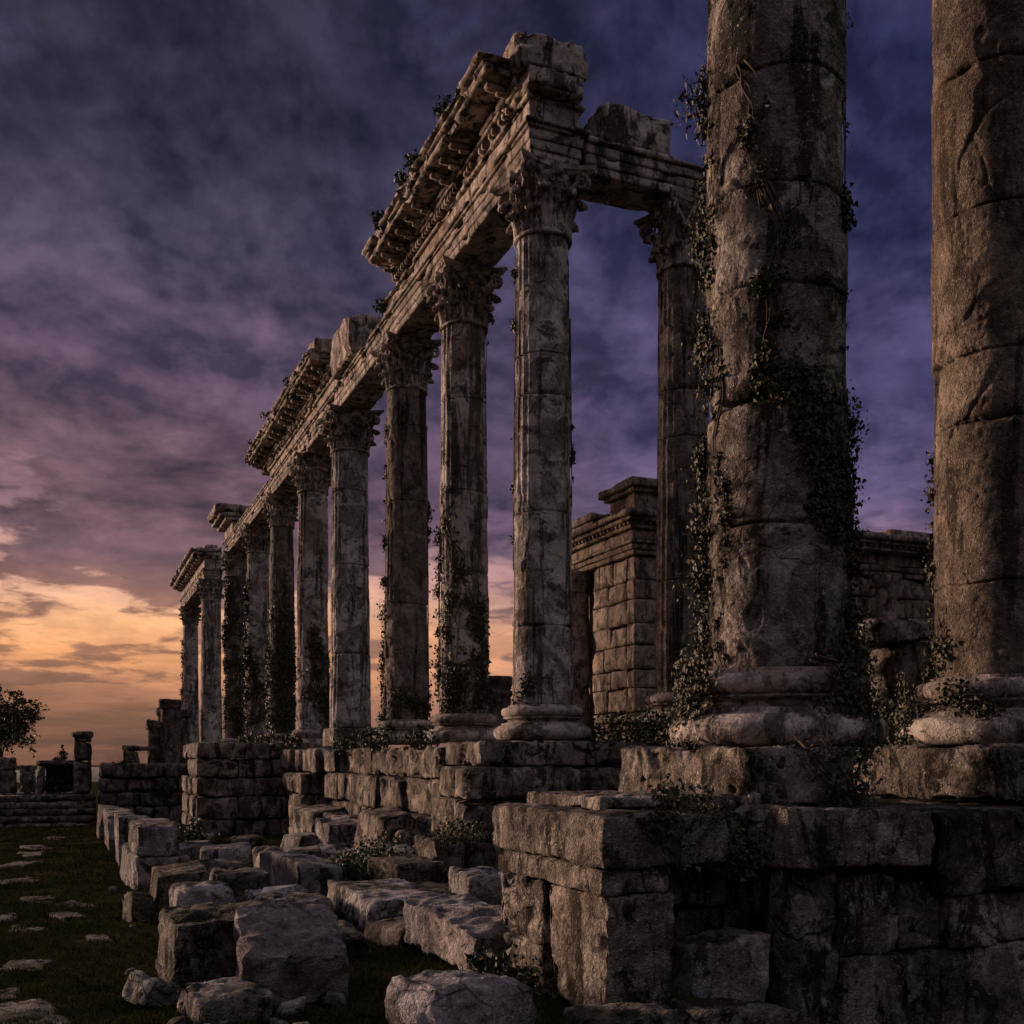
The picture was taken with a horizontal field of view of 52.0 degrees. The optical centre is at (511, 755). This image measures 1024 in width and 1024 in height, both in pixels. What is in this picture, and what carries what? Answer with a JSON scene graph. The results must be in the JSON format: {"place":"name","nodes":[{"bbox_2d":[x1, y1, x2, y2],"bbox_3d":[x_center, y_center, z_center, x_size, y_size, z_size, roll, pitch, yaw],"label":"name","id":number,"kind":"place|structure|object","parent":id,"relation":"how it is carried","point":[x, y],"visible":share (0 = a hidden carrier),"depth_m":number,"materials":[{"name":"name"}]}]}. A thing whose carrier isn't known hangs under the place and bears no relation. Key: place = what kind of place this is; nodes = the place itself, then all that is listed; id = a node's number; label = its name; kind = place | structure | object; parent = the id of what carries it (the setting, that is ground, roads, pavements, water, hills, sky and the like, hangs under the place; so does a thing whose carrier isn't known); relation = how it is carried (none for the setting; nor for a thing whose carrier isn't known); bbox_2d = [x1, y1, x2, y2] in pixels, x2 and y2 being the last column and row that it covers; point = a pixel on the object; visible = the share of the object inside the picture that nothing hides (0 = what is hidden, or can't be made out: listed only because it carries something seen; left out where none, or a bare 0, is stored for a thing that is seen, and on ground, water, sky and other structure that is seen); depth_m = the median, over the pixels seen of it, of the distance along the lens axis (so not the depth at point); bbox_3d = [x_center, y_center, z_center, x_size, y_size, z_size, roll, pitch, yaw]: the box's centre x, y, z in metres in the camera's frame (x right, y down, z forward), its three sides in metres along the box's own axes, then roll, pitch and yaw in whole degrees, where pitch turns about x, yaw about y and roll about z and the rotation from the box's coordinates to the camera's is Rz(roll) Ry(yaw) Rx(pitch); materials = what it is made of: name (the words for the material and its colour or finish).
{"place":"outdoors","nodes":[
{"label":"outdoors","id":0,"kind":"place"},
{"bbox_2d":[71,731,93,793],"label":"stone pillar","id":1,"kind":"structure","parent":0,"point":[82,776],"depth_m":45.72,"materials":[{"name":"grey stone"}]},
{"bbox_2d":[0,765,571,1023],"bbox_3d":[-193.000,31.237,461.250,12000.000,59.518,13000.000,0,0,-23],"label":"ground","id":2,"kind":"structure","parent":0,"point":[560,1004],"depth_m":8.85,"materials":[{"name":"green plant"}]},
{"bbox_2d":[0,684,49,757],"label":"tree","id":3,"kind":"object","parent":2,"relation":"on","point":[14,724],"visible":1,"depth_m":53.78,"materials":[{"name":"green plant"}]},
{"bbox_2d":[0,999,73,1023],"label":"flagstone","id":4,"kind":"object","parent":2,"relation":"on","point":[10,1009],"visible":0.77,"depth_m":6.19,"materials":[{"name":"stone"}]},
{"bbox_2d":[0,789,95,827],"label":"stone steps","id":5,"kind":"structure","parent":2,"relation":"on","point":[40,805],"depth_m":43.48,"materials":[{"name":"grey stone"}]},
{"bbox_2d":[36,760,74,792],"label":"ruined niche","id":6,"kind":"object","parent":5,"relation":"on","point":[49,765],"visible":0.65,"depth_m":46.15,"materials":[{"name":"stone"}]},
{"bbox_2d":[114,813,151,866],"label":"fallen block","id":7,"kind":"object","parent":2,"relation":"on","point":[121,825],"depth_m":18.70,"materials":[{"name":"stone"}]},
{"bbox_2d":[122,891,155,921],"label":"fallen block","id":8,"kind":"object","parent":2,"relation":"on","point":[138,906],"depth_m":10.70,"materials":[{"name":"stone"}]},
{"bbox_2d":[98,762,189,822],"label":"retaining wall","id":9,"kind":"structure","parent":2,"relation":"on","point":[127,785],"depth_m":44.77,"materials":[{"name":"grey stone"}]},
{"bbox_2d":[122,970,181,1007],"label":"fallen block","id":10,"kind":"object","parent":2,"relation":"on","point":[142,988],"depth_m":6.47,"materials":[{"name":"stone"}]},
{"bbox_2d":[120,843,189,889],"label":"fallen block","id":11,"kind":"object","parent":2,"relation":"on","point":[135,871],"depth_m":14.02,"materials":[{"name":"stone"}]},
{"bbox_2d":[128,818,178,856],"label":"fallen block","id":12,"kind":"object","parent":11,"relation":"on","point":[159,837],"depth_m":14.11,"materials":[{"name":"stone"}]},
{"bbox_2d":[158,698,182,762],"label":"broken column","id":13,"kind":"structure","parent":2,"relation":"on","point":[170,731],"depth_m":50.58,"materials":[{"name":"grey stone"}]},
{"bbox_2d":[150,860,209,917],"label":"fallen block","id":14,"kind":"object","parent":2,"relation":"on","point":[164,879],"depth_m":11.13,"materials":[{"name":"stone"}]},
{"bbox_2d":[169,880,234,906],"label":"fallen block","id":15,"kind":"object","parent":2,"relation":"on","point":[193,893],"depth_m":10.13,"materials":[{"name":"stone"}]},
{"bbox_2d":[155,897,291,987],"bbox_3d":[-1.973,1.316,7.315,0.921,0.582,1.131,0,0,-23],"label":"fallen block","id":16,"kind":"object","parent":2,"relation":"on","point":[197,943],"depth_m":6.81,"materials":[{"name":"stone"}]},
{"bbox_2d":[199,842,250,863],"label":"fallen block","id":17,"kind":"object","parent":2,"relation":"on","point":[240,851],"depth_m":17.18,"materials":[{"name":"stone"}]},
{"bbox_2d":[177,975,275,1023],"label":"fallen block","id":18,"kind":"object","parent":2,"relation":"on","point":[229,999],"depth_m":5.98,"materials":[{"name":"stone"}]},
{"bbox_2d":[209,867,269,901],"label":"fallen block","id":19,"kind":"object","parent":2,"relation":"on","point":[240,881],"depth_m":12.16,"materials":[{"name":"stone"}]},
{"bbox_2d":[182,742,376,836],"bbox_3d":[-7.609,1.101,34.220,5.653,3.035,5.023,0,0,-23],"label":"podium","id":20,"kind":"object","parent":2,"relation":"on","point":[232,788],"visible":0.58,"depth_m":31.48,"materials":[{"name":"stone"}]},
{"bbox_2d":[287,451,331,744],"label":"corinthian column","id":21,"kind":"structure","parent":20,"relation":"on","point":[312,479],"depth_m":32.63,"materials":[{"name":"stone"}]},
{"bbox_2d":[294,622,331,729],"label":"ivy","id":22,"kind":"object","parent":21,"relation":"attached to","point":[323,699],"visible":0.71,"depth_m":32.59,"materials":[{"name":"green plant"}]},
{"bbox_2d":[245,884,333,910],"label":"fallen block","id":23,"kind":"object","parent":2,"relation":"on","point":[298,895],"depth_m":10.63,"materials":[{"name":"stone"}]},
{"bbox_2d":[233,901,348,1005],"bbox_3d":[-1.443,1.307,6.763,0.716,0.686,0.907,0,0,-23],"label":"fallen block","id":24,"kind":"object","parent":2,"relation":"on","point":[286,952],"depth_m":6.48,"materials":[{"name":"stone"}]},
{"bbox_2d":[268,851,345,895],"bbox_3d":[-2.656,1.546,13.577,0.646,0.516,1.739,0,0,-25],"label":"fallen block","id":25,"kind":"object","parent":2,"relation":"on","point":[313,873],"depth_m":12.96,"materials":[{"name":"stone"}]},
{"bbox_2d":[282,772,334,814],"bbox_3d":[-4.227,1.429,28.701,3.677,1.982,3.007,0,0,-23],"label":"podium","id":26,"kind":"object","parent":2,"relation":"on","point":[307,788],"visible":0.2,"depth_m":26.85,"materials":[{"name":"stone"}]},
{"bbox_2d":[280,748,350,772],"bbox_3d":[-4.448,0.131,29.553,3.413,0.657,5.856,0,0,-23],"label":"podium","id":27,"kind":"object","parent":26,"relation":"on","point":[307,760],"visible":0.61,"depth_m":28.78,"materials":[{"name":"stone"}]},
{"bbox_2d":[317,403,383,746],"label":"corinthian column","id":28,"kind":"structure","parent":27,"relation":"on","point":[350,438],"depth_m":28.24,"materials":[{"name":"stone"}]},
{"bbox_2d":[244,348,339,494],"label":"entablature","id":29,"kind":"structure","parent":28,"relation":"on","point":[300,407],"depth_m":32.19,"materials":[{"name":"stone"}]},
{"bbox_2d":[334,326,385,409],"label":"architrave beam","id":30,"kind":"structure","parent":28,"relation":"on","point":[358,385],"depth_m":26.52,"materials":[{"name":"stone"}]},
{"bbox_2d":[292,804,348,832],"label":"fallen block","id":31,"kind":"object","parent":2,"relation":"on","point":[304,819],"depth_m":22.61,"materials":[{"name":"stone"}]},
{"bbox_2d":[314,817,356,846],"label":"fallen block","id":32,"kind":"object","parent":2,"relation":"on","point":[338,830],"depth_m":19.53,"materials":[{"name":"stone"}]},
{"bbox_2d":[338,920,370,960],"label":"fallen block","id":33,"kind":"object","parent":2,"relation":"on","point":[354,940],"depth_m":8.24,"materials":[{"name":"stone"}]},
{"bbox_2d":[288,804,424,850],"bbox_3d":[-3.474,1.705,21.538,0.554,1.030,9.625,0,0,-23],"label":"podium step","id":34,"kind":"object","parent":2,"relation":"on","point":[410,832],"visible":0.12,"depth_m":20.66,"materials":[{"name":"stone"}]},
{"bbox_2d":[323,840,408,880],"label":"shrub","id":35,"kind":"object","parent":2,"relation":"on","point":[359,866],"visible":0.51,"depth_m":13.73,"materials":[{"name":"green plant"}]},
{"bbox_2d":[327,878,441,929],"bbox_3d":[-1.299,1.508,10.754,0.884,0.334,1.895,0,0,-23],"label":"fallen block","id":36,"kind":"object","parent":2,"relation":"on","point":[360,903],"depth_m":10.36,"materials":[{"name":"stone"}]},
{"bbox_2d":[354,807,417,846],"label":"fallen block","id":37,"kind":"object","parent":2,"relation":"on","point":[379,820],"depth_m":17.95,"materials":[{"name":"stone"}]},
{"bbox_2d":[363,916,416,946],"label":"fallen block","id":38,"kind":"object","parent":2,"relation":"on","point":[390,930],"depth_m":9.07,"materials":[{"name":"stone"}]},
{"bbox_2d":[367,854,446,882],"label":"fallen block","id":39,"kind":"object","parent":2,"relation":"on","point":[414,868],"depth_m":12.87,"materials":[{"name":"stone"}]},
{"bbox_2d":[414,835,495,881],"bbox_3d":[-0.788,1.454,14.139,0.917,0.729,1.172,0,0,-23],"label":"fallen block","id":40,"kind":"object","parent":2,"relation":"on","point":[467,855],"depth_m":13.64,"materials":[{"name":"stone"}]},
{"bbox_2d":[422,816,493,847],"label":"shrub","id":41,"kind":"object","parent":40,"relation":"on","point":[459,837],"visible":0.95,"depth_m":13.97,"materials":[{"name":"green plant"}]},
{"bbox_2d":[403,893,509,975],"bbox_3d":[-0.312,1.367,8.083,0.649,0.416,1.687,0,0,-23],"label":"fallen block","id":42,"kind":"object","parent":2,"relation":"on","point":[451,929],"depth_m":7.92,"materials":[{"name":"stone"}]},
{"bbox_2d":[384,970,536,1023],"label":"fallen block","id":43,"kind":"object","parent":2,"relation":"on","point":[448,997],"depth_m":5.53,"materials":[{"name":"stone"}]},
{"bbox_2d":[323,746,620,835],"bbox_3d":[-1.287,0.972,22.305,4.014,2.296,9.815,0,0,-23],"label":"podium","id":44,"kind":"object","parent":2,"relation":"on","point":[401,779],"visible":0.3,"depth_m":20.70,"materials":[{"name":"stone"}]},
{"bbox_2d":[329,723,438,757],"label":"shrub","id":45,"kind":"object","parent":44,"relation":"on","point":[422,736],"visible":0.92,"depth_m":22.24,"materials":[{"name":"green plant"}]},
{"bbox_2d":[370,330,441,744],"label":"corinthian column","id":46,"kind":"structure","parent":44,"relation":"on","point":[406,365],"depth_m":23.44,"materials":[{"name":"stone"}]},
{"bbox_2d":[374,417,434,745],"bbox_3d":[-2.514,-3.874,23.732,1.427,7.565,1.024,0,0,10],"label":"ivy","id":47,"kind":"object","parent":46,"relation":"attached to","point":[412,703],"visible":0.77,"depth_m":23.70,"materials":[{"name":"green plant"}]},
{"bbox_2d":[422,255,507,742],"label":"corinthian column","id":48,"kind":"structure","parent":44,"relation":"on","point":[462,296],"depth_m":19.96,"materials":[{"name":"stone"}]},
{"bbox_2d":[429,313,496,726],"bbox_3d":[-0.923,-4.565,20.261,1.261,8.954,1.053,0,0,-23],"label":"ivy","id":49,"kind":"object","parent":48,"relation":"attached to","point":[451,691],"visible":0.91,"depth_m":19.94,"materials":[{"name":"green plant"}]},
{"bbox_2d":[448,866,502,904],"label":"fallen block","id":50,"kind":"object","parent":2,"relation":"on","point":[482,883],"depth_m":10.44,"materials":[{"name":"stone"}]},
{"bbox_2d":[430,766,621,867],"bbox_3d":[0.849,1.038,16.992,4.139,1.756,1.923,0,0,-23],"label":"podium","id":51,"kind":"object","parent":2,"relation":"on","point":[477,793],"visible":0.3,"depth_m":15.81,"materials":[{"name":"stone"}]},
{"bbox_2d":[446,740,676,766],"bbox_3d":[0.991,-0.030,17.044,3.872,0.407,1.645,0,0,-23],"label":"podium","id":52,"kind":"object","parent":51,"relation":"on","point":[534,753],"visible":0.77,"depth_m":16.14,"materials":[{"name":"stone"}]},
{"bbox_2d":[490,146,596,740],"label":"corinthian column","id":53,"kind":"structure","parent":52,"relation":"on","point":[542,211],"depth_m":16.51,"materials":[{"name":"stone"}]},
{"bbox_2d":[362,49,590,342],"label":"entablature","id":54,"kind":"structure","parent":53,"relation":"on","point":[466,161],"depth_m":18.64,"materials":[{"name":"stone"}]},
{"bbox_2d":[500,65,583,123],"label":"corner block","id":55,"kind":"structure","parent":54,"relation":"on","point":[546,83],"depth_m":16.31,"materials":[{"name":"stone"}]},
{"bbox_2d":[491,31,587,105],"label":"corner block","id":56,"kind":"structure","parent":55,"relation":"on","point":[524,51],"depth_m":16.30,"materials":[{"name":"stone"}]},
{"bbox_2d":[509,255,575,740],"bbox_3d":[0.478,-4.064,16.656,1.092,7.938,0.713,0,0,2],"label":"ivy","id":57,"kind":"object","parent":53,"relation":"attached to","point":[528,686],"visible":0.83,"depth_m":16.83,"materials":[{"name":"green plant"}]},
{"bbox_2d":[580,700,677,745],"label":"shrub","id":58,"kind":"object","parent":52,"relation":"on","point":[653,732],"visible":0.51,"depth_m":16.75,"materials":[{"name":"green plant"}]},
{"bbox_2d":[637,727,668,741],"bbox_3d":[2.918,-0.349,17.975,1.348,0.326,1.281,0,0,-23],"label":"plinth stone","id":59,"kind":"object","parent":52,"relation":"on","point":[661,733],"visible":0.02,"depth_m":17.89,"materials":[{"name":"stone"}]},
{"bbox_2d":[634,186,706,726],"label":"corinthian column","id":60,"kind":"structure","parent":59,"relation":"on","point":[680,430],"depth_m":17.61,"materials":[{"name":"stone"}]},
{"bbox_2d":[576,135,705,212],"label":"cross beam","id":61,"kind":"structure","parent":60,"relation":"on","point":[627,177],"depth_m":17.25,"materials":[{"name":"stone"}]},
{"bbox_2d":[583,102,670,154],"bbox_3d":[1.902,-10.183,17.434,1.298,0.668,0.827,0,0,-23],"label":"loose block","id":62,"kind":"object","parent":61,"relation":"on","point":[616,123],"depth_m":17.04,"materials":[{"name":"stone"}]},
{"bbox_2d":[464,934,728,1005],"bbox_3d":[0.329,1.444,6.363,0.707,0.444,2.232,0,0,-40],"label":"shrub","id":63,"kind":"object","parent":2,"relation":"on","point":[479,964],"visible":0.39,"depth_m":6.69,"materials":[{"name":"green plant"}]},
{"bbox_2d":[492,803,741,1006],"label":"terrace wall","id":64,"kind":"structure","parent":2,"relation":"on","point":[587,915],"depth_m":6.06,"materials":[{"name":"stone"}]},
{"bbox_2d":[526,790,735,809],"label":"slab","id":65,"kind":"structure","parent":64,"relation":"on","point":[608,799],"depth_m":6.79,"materials":[{"name":"stone"}]},
{"bbox_2d":[639,763,765,912],"bbox_3d":[1.138,0.506,6.302,1.312,0.919,0.577,0,0,-44],"label":"ivy","id":66,"kind":"object","parent":64,"relation":"on","point":[667,818],"visible":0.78,"depth_m":6.20,"materials":[{"name":"green plant"}]},
{"bbox_2d":[564,999,682,1023],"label":"fallen block","id":67,"kind":"object","parent":2,"relation":"on","point":[648,1011],"depth_m":5.48,"materials":[{"name":"stone"}]},
{"bbox_2d":[665,864,734,936],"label":"terrace wall","id":68,"kind":"structure","parent":2,"relation":"on","point":[697,907],"depth_m":6.73,"materials":[{"name":"stone"}]},
{"bbox_2d":[668,997,800,1023],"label":"fallen block","id":69,"kind":"object","parent":2,"relation":"on","point":[695,1010],"depth_m":5.58,"materials":[{"name":"stone"}]},
{"bbox_2d":[719,800,1023,1023],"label":"terrace wall","id":70,"kind":"structure","parent":2,"relation":"on","point":[903,912],"depth_m":6.63,"materials":[{"name":"stone"}]},
{"bbox_2d":[619,745,855,806],"bbox_3d":[1.583,0.142,7.723,0.926,0.433,1.758,0,0,-23],"label":"plinth stone","id":71,"kind":"object","parent":70,"relation":"on","point":[757,775],"visible":0.79,"depth_m":7.00,"materials":[{"name":"grey stone"}]},
{"bbox_2d":[669,0,888,747],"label":"broken column","id":72,"kind":"structure","parent":71,"relation":"on","point":[783,589],"depth_m":7.45,"materials":[{"name":"stone"}]},
{"bbox_2d":[667,43,719,673],"bbox_3d":[1.383,-2.875,8.027,0.405,5.106,0.658,0,0,11],"label":"ivy","id":73,"kind":"object","parent":72,"relation":"attached to","point":[703,346],"visible":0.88,"depth_m":7.95,"materials":[{"name":"green plant"}]},
{"bbox_2d":[661,647,726,751],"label":"ivy","id":74,"kind":"object","parent":72,"relation":"attached to","point":[692,701],"visible":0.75,"depth_m":7.60,"materials":[{"name":"green plant"}]},
{"bbox_2d":[711,344,734,667],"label":"ivy","id":75,"kind":"object","parent":72,"relation":"attached to","point":[724,516],"visible":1,"depth_m":7.67,"materials":[{"name":"green plant"}]},
{"bbox_2d":[733,55,863,579],"bbox_3d":[2.147,-3.147,7.558,1.074,3.749,0.509,0,0,-23],"label":"ivy","id":76,"kind":"object","parent":72,"relation":"attached to","point":[791,383],"visible":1,"depth_m":7.40,"materials":[{"name":"green plant"}]},
{"bbox_2d":[789,633,892,807],"bbox_3d":[2.255,-0.069,7.205,0.792,1.625,1.156,0,0,4],"label":"ivy","id":77,"kind":"object","parent":72,"relation":"attached to","point":[866,747],"visible":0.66,"depth_m":7.18,"materials":[{"name":"green plant"}]},
{"bbox_2d":[832,0,881,678],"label":"ivy","id":78,"kind":"object","parent":72,"relation":"attached to","point":[853,627],"visible":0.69,"depth_m":7.63,"materials":[{"name":"green plant"}]},
{"bbox_2d":[853,743,1023,802],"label":"plinth stone","id":79,"kind":"object","parent":70,"relation":"on","point":[988,771],"visible":0.93,"depth_m":8.12,"materials":[{"name":"grey stone"}]},
{"bbox_2d":[900,0,1023,745],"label":"broken column","id":80,"kind":"structure","parent":79,"relation":"on","point":[977,249],"depth_m":8.39,"materials":[{"name":"stone"}]},
{"bbox_2d":[908,451,954,715],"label":"ivy","id":81,"kind":"object","parent":80,"relation":"attached to","point":[938,649],"visible":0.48,"depth_m":8.95,"materials":[{"name":"green plant"}]},
{"bbox_2d":[885,665,1012,745],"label":"ivy","id":82,"kind":"object","parent":80,"relation":"attached to","point":[902,711],"visible":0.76,"depth_m":8.34,"materials":[{"name":"green plant"}]},
{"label":"podium","id":83,"kind":"object","parent":2,"relation":"on","visible":0},
{"bbox_2d":[195,578,224,742],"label":"corinthian column","id":84,"kind":"structure","parent":83,"relation":"on","point":[210,592],"depth_m":55.60,"materials":[{"name":"stone"}]},
{"bbox_2d":[220,550,247,742],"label":"corinthian column","id":85,"kind":"structure","parent":83,"relation":"on","point":[234,565],"depth_m":48.13,"materials":[{"name":"stone"}]},
{"bbox_2d":[221,573,245,737],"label":"ivy","id":86,"kind":"object","parent":85,"relation":"attached to","point":[238,668],"visible":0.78,"depth_m":48.10,"materials":[{"name":"green plant"}]},
{"bbox_2d":[222,514,246,552],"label":"architrave beam","id":87,"kind":"structure","parent":85,"relation":"on","point":[234,541],"depth_m":46.35,"materials":[{"name":"stone"}]},
{"bbox_2d":[208,503,248,538],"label":"cornice fragment","id":88,"kind":"object","parent":87,"relation":"on","point":[224,518],"visible":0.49,"depth_m":46.23,"materials":[{"name":"stone"}]},
{"bbox_2d":[239,523,270,742],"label":"corinthian column","id":89,"kind":"structure","parent":83,"relation":"on","point":[256,537],"depth_m":42.41,"materials":[{"name":"stone"}]},
{"bbox_2d":[241,576,267,734],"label":"ivy","id":90,"kind":"object","parent":89,"relation":"attached to","point":[250,691],"visible":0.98,"depth_m":42.38,"materials":[{"name":"green plant"}]},
{"bbox_2d":[261,492,298,742],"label":"corinthian column","id":91,"kind":"structure","parent":83,"relation":"on","point":[282,515],"depth_m":37.56,"materials":[{"name":"stone"}]},
{"bbox_2d":[264,568,296,733],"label":"ivy","id":92,"kind":"object","parent":91,"relation":"attached to","point":[290,667],"visible":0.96,"depth_m":37.51,"materials":[{"name":"green plant"}]},
{"bbox_2d":[330,314,382,379],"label":"loose block","id":93,"kind":"object","parent":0,"point":[352,334],"depth_m":26.02,"materials":[{"name":"stone"}]},
{"bbox_2d":[0,0,933,764],"label":"sky","id":94,"kind":"structure","parent":0,"point":[189,189],"materials":[{"name":"purple"}]},
{"bbox_2d":[489,676,512,741],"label":"broken column","id":95,"kind":"structure","parent":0,"point":[501,693],"depth_m":25.83,"materials":[{"name":"stone"}]},
{"bbox_2d":[668,927,770,1001],"bbox_3d":[1.206,1.321,6.370,0.606,0.501,0.457,0,0,-23],"label":"fallen block","id":96,"kind":"object","parent":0,"point":[729,962],"depth_m":6.22,"materials":[{"name":"stone"}]},
{"bbox_2d":[608,788,871,798],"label":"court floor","id":97,"kind":"structure","parent":0,"point":[615,789],"depth_m":15.99,"materials":[{"name":"stone"}]},
{"bbox_2d":[854,618,933,798],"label":"ruined pier","id":98,"kind":"structure","parent":97,"relation":"on","point":[899,639],"depth_m":12.55,"materials":[{"name":"stone"}]},
{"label":"podium","id":99,"kind":"object","parent":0,"visible":0},
{"bbox_2d":[178,606,201,743],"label":"corinthian column","id":100,"kind":"structure","parent":99,"relation":"on","point":[190,616],"depth_m":65.91,"materials":[{"name":"stone"}]},
{"bbox_2d":[169,544,223,606],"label":"entablature","id":101,"kind":"structure","parent":100,"relation":"on","point":[203,562],"depth_m":57.54,"materials":[{"name":"stone"}]},
{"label":"terrace floor","id":102,"kind":"structure","parent":0,"visible":0},
{"bbox_2d":[572,571,593,740],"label":"temple column","id":103,"kind":"structure","parent":102,"relation":"on","point":[582,581],"depth_m":32.92,"materials":[{"name":"stone"}]},
{"bbox_2d":[555,476,933,741],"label":"temple","id":104,"kind":"structure","parent":102,"relation":"on","point":[614,551],"depth_m":31.42,"materials":[{"name":"stone"}]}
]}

